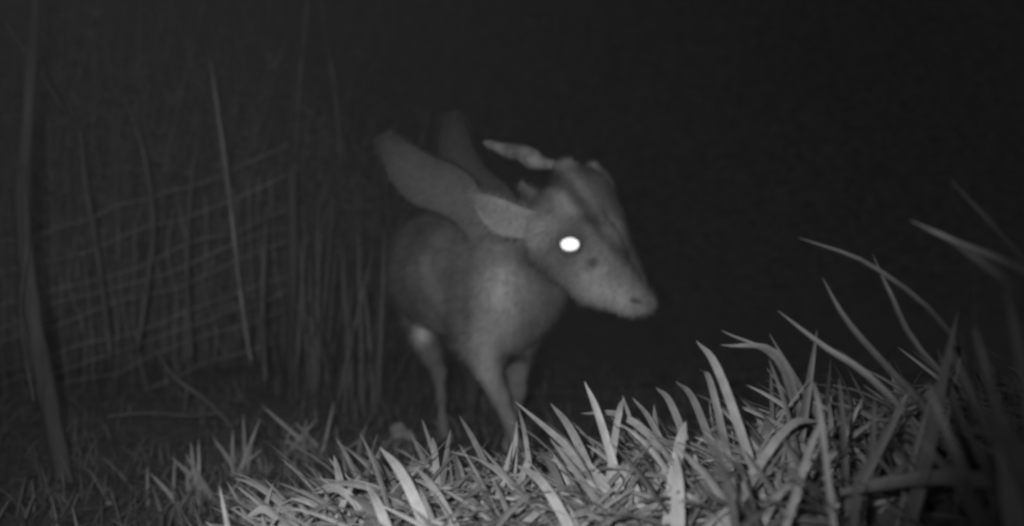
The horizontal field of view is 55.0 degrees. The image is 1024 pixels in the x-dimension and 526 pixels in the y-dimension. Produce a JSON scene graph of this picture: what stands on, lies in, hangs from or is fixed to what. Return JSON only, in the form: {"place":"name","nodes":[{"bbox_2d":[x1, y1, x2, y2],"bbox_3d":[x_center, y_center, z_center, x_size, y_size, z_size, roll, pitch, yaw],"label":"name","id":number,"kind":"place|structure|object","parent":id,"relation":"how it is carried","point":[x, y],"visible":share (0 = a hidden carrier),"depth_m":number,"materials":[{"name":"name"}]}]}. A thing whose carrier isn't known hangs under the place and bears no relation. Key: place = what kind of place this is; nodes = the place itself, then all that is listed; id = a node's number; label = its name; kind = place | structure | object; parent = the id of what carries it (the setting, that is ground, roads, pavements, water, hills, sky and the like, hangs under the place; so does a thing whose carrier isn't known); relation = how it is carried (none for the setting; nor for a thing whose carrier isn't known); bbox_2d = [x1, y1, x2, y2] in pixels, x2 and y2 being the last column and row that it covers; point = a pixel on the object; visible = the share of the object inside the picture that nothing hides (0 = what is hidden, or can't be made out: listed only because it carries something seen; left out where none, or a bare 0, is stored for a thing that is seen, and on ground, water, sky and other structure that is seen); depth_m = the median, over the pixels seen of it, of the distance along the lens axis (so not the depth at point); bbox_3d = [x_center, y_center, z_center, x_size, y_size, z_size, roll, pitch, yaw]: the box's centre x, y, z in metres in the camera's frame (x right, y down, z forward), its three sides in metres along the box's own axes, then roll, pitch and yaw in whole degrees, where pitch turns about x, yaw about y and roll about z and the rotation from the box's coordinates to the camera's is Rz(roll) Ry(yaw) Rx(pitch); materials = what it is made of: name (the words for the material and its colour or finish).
{"place":"outdoors","nodes":[
{"label":"outdoors","id":0,"kind":"place"},
{"bbox_2d":[248,190,385,410],"bbox_3d":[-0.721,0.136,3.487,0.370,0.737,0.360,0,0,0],"label":"dry grass","id":1,"kind":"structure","parent":0,"point":[315,353],"depth_m":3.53,"materials":[{"name":"grey plant"}]},
{"bbox_2d":[232,228,414,420],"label":"dry grass","id":2,"kind":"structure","parent":0,"point":[349,375],"depth_m":3.38,"materials":[{"name":"grey plant"}]},
{"bbox_2d":[0,0,1023,525],"bbox_3d":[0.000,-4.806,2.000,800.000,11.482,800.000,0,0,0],"label":"ground","id":3,"kind":"structure","parent":0,"point":[736,148],"depth_m":14.93,"materials":[{"name":"soil"}]},
{"bbox_2d":[0,0,75,482],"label":"sapling","id":4,"kind":"object","parent":3,"relation":"on","point":[29,306],"visible":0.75,"depth_m":2.27,"materials":[{"name":"grey plant"}]},
{"bbox_2d":[0,0,149,384],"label":"bush","id":5,"kind":"object","parent":3,"relation":"on","point":[9,288],"visible":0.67,"depth_m":4.35,"materials":[{"name":"grey plant"}]},
{"bbox_2d":[66,103,112,357],"bbox_3d":[-1.515,-0.120,3.508,0.191,0.915,0.036,0,0,11],"label":"dry stalk","id":6,"kind":"object","parent":3,"relation":"on","point":[102,293],"visible":1,"depth_m":3.49,"materials":[{"name":"grey plant"}]},
{"bbox_2d":[0,0,181,356],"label":"bush","id":7,"kind":"object","parent":3,"relation":"on","point":[57,14],"visible":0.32,"depth_m":5.85,"materials":[{"name":"grey plant"}]},
{"bbox_2d":[123,95,154,349],"bbox_3d":[-1.374,-0.152,3.611,0.139,0.940,0.037,0,0,14],"label":"dry stalk","id":8,"kind":"object","parent":3,"relation":"on","point":[147,279],"visible":1,"depth_m":3.60,"materials":[{"name":"grey plant"}]},
{"bbox_2d":[0,0,284,379],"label":"bush","id":9,"kind":"object","parent":3,"relation":"on","point":[150,311],"visible":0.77,"depth_m":4.68,"materials":[{"name":"grey plant"}]},
{"bbox_2d":[0,144,297,397],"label":"wire fence","id":10,"kind":"object","parent":3,"relation":"on","point":[292,260],"visible":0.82,"depth_m":4.12,"materials":[{"name":"grey metal"}]},
{"bbox_2d":[107,411,222,417],"bbox_3d":[-0.961,0.420,2.729,0.305,0.021,0.013,0,0,-11],"label":"fallen stick","id":11,"kind":"object","parent":3,"relation":"on","point":[154,413],"visible":1,"depth_m":2.72,"materials":[{"name":"grey wood"}]},
{"bbox_2d":[154,349,233,427],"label":"fallen twig","id":12,"kind":"object","parent":3,"relation":"on","point":[191,390],"visible":1,"depth_m":2.82,"materials":[{"name":"grey wood"}]},
{"bbox_2d":[98,15,312,372],"bbox_3d":[-1.483,-0.387,4.992,1.295,1.875,0.937,0,0,43],"label":"bush","id":13,"kind":"object","parent":3,"relation":"on","point":[229,347],"visible":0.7,"depth_m":4.96,"materials":[{"name":"grey plant"}]},
{"bbox_2d":[151,441,266,525],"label":"grass tuft","id":14,"kind":"object","parent":3,"relation":"on","point":[194,473],"visible":0.37,"depth_m":2.03,"materials":[{"name":"grey plant"}]},
{"bbox_2d":[209,59,252,359],"bbox_3d":[-0.955,-0.185,3.322,0.175,1.021,0.025,0,0,20],"label":"dry stalk","id":15,"kind":"object","parent":3,"relation":"on","point":[236,257],"visible":1,"depth_m":3.31,"materials":[{"name":"grey plant"}]},
{"bbox_2d":[202,415,293,484],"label":"grass tuft","id":16,"kind":"object","parent":3,"relation":"on","point":[247,459],"visible":0.4,"depth_m":2.30,"materials":[{"name":"grey plant"}]},
{"bbox_2d":[260,206,267,381],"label":"dry stalk","id":17,"kind":"object","parent":3,"relation":"on","point":[263,339],"visible":0.98,"depth_m":3.50,"materials":[{"name":"grey plant"}]},
{"bbox_2d":[161,68,395,369],"bbox_3d":[-1.190,-0.231,5.155,1.084,1.618,1.107,0,0,-28],"label":"bush","id":18,"kind":"object","parent":3,"relation":"on","point":[302,210],"visible":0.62,"depth_m":5.12,"materials":[{"name":"grey plant"}]},
{"bbox_2d":[256,458,310,479],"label":"grass tuft","id":19,"kind":"object","parent":3,"relation":"on","point":[270,469],"visible":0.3,"depth_m":2.35,"materials":[{"name":"grey plant"}]},
{"bbox_2d":[148,0,432,349],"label":"bush","id":20,"kind":"object","parent":3,"relation":"on","point":[229,79],"visible":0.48,"depth_m":6.24,"materials":[{"name":"grey plant"}]},
{"bbox_2d":[264,402,367,468],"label":"grass tuft","id":21,"kind":"object","parent":3,"relation":"on","point":[301,438],"visible":0.83,"depth_m":2.51,"materials":[{"name":"grey plant"}]},
{"bbox_2d":[226,104,433,361],"bbox_3d":[-0.945,-0.171,5.651,1.023,1.465,1.019,0,0,-45],"label":"bush","id":22,"kind":"object","parent":3,"relation":"on","point":[369,282],"visible":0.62,"depth_m":5.51,"materials":[{"name":"grey plant"}]},
{"bbox_2d":[320,0,343,166],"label":"dry stalk","id":23,"kind":"object","parent":3,"relation":"on","point":[327,44],"visible":1,"depth_m":4.49,"materials":[{"name":"grey plant"}]},
{"bbox_2d":[307,226,416,421],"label":"dry grass","id":24,"kind":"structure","parent":3,"relation":"on","point":[375,391],"depth_m":3.32,"materials":[{"name":"grey plant"}]},
{"bbox_2d":[367,424,413,456],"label":"grass tuft","id":25,"kind":"object","parent":3,"relation":"on","point":[388,448],"visible":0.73,"depth_m":2.61,"materials":[{"name":"grey plant"}]},
{"bbox_2d":[389,422,415,440],"bbox_3d":[-0.291,0.447,2.625,0.079,0.047,0.029,0,0,27],"label":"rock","id":26,"kind":"object","parent":3,"relation":"on","point":[400,428],"visible":0.93,"depth_m":2.62,"materials":[{"name":"grey stone"}]},
{"bbox_2d":[0,322,1023,525],"bbox_3d":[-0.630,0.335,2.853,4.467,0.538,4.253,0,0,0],"label":"grass","id":27,"kind":"structure","parent":3,"relation":"on","point":[579,486],"depth_m":1.22,"materials":[{"name":"grey plant"}]},
{"bbox_2d":[372,109,659,463],"bbox_3d":[-0.083,0.071,2.597,0.497,1.018,1.125,0,0,-26],"label":"deer","id":28,"kind":"object","parent":3,"relation":"on","point":[487,270],"visible":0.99,"depth_m":2.42},
{"bbox_2d":[696,331,924,472],"bbox_3d":[0.353,0.155,1.154,0.245,0.160,0.256,0,0,33],"label":"sedge","id":29,"kind":"object","parent":3,"relation":"on","point":[791,380],"visible":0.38,"depth_m":1.12,"materials":[{"name":"grey plant"}]},
{"bbox_2d":[609,283,1023,525],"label":"sedge","id":30,"kind":"object","parent":3,"relation":"on","point":[914,504],"visible":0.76,"depth_m":0.87,"materials":[{"name":"grey plant"}]},
{"bbox_2d":[824,470,990,497],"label":"broad leaf","id":31,"kind":"object","parent":30,"relation":"on","point":[935,477],"visible":0.67,"depth_m":0.80,"materials":[{"name":"grey plant"}]},
{"bbox_2d":[761,237,998,491],"bbox_3d":[0.407,0.095,0.974,0.287,0.242,0.152,0,0,0],"label":"sedge","id":32,"kind":"object","parent":3,"relation":"on","point":[917,399],"visible":0.56,"depth_m":0.99,"materials":[{"name":"grey plant"}]},
{"bbox_2d":[910,287,1023,525],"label":"sedge","id":33,"kind":"object","parent":3,"relation":"on","point":[1006,482],"visible":1,"depth_m":0.62,"materials":[{"name":"grey plant"}]},
{"bbox_2d":[910,181,1023,453],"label":"sedge","id":34,"kind":"object","parent":3,"relation":"on","point":[1008,282],"visible":0.8,"depth_m":0.76,"materials":[{"name":"grey plant"}]}
]}

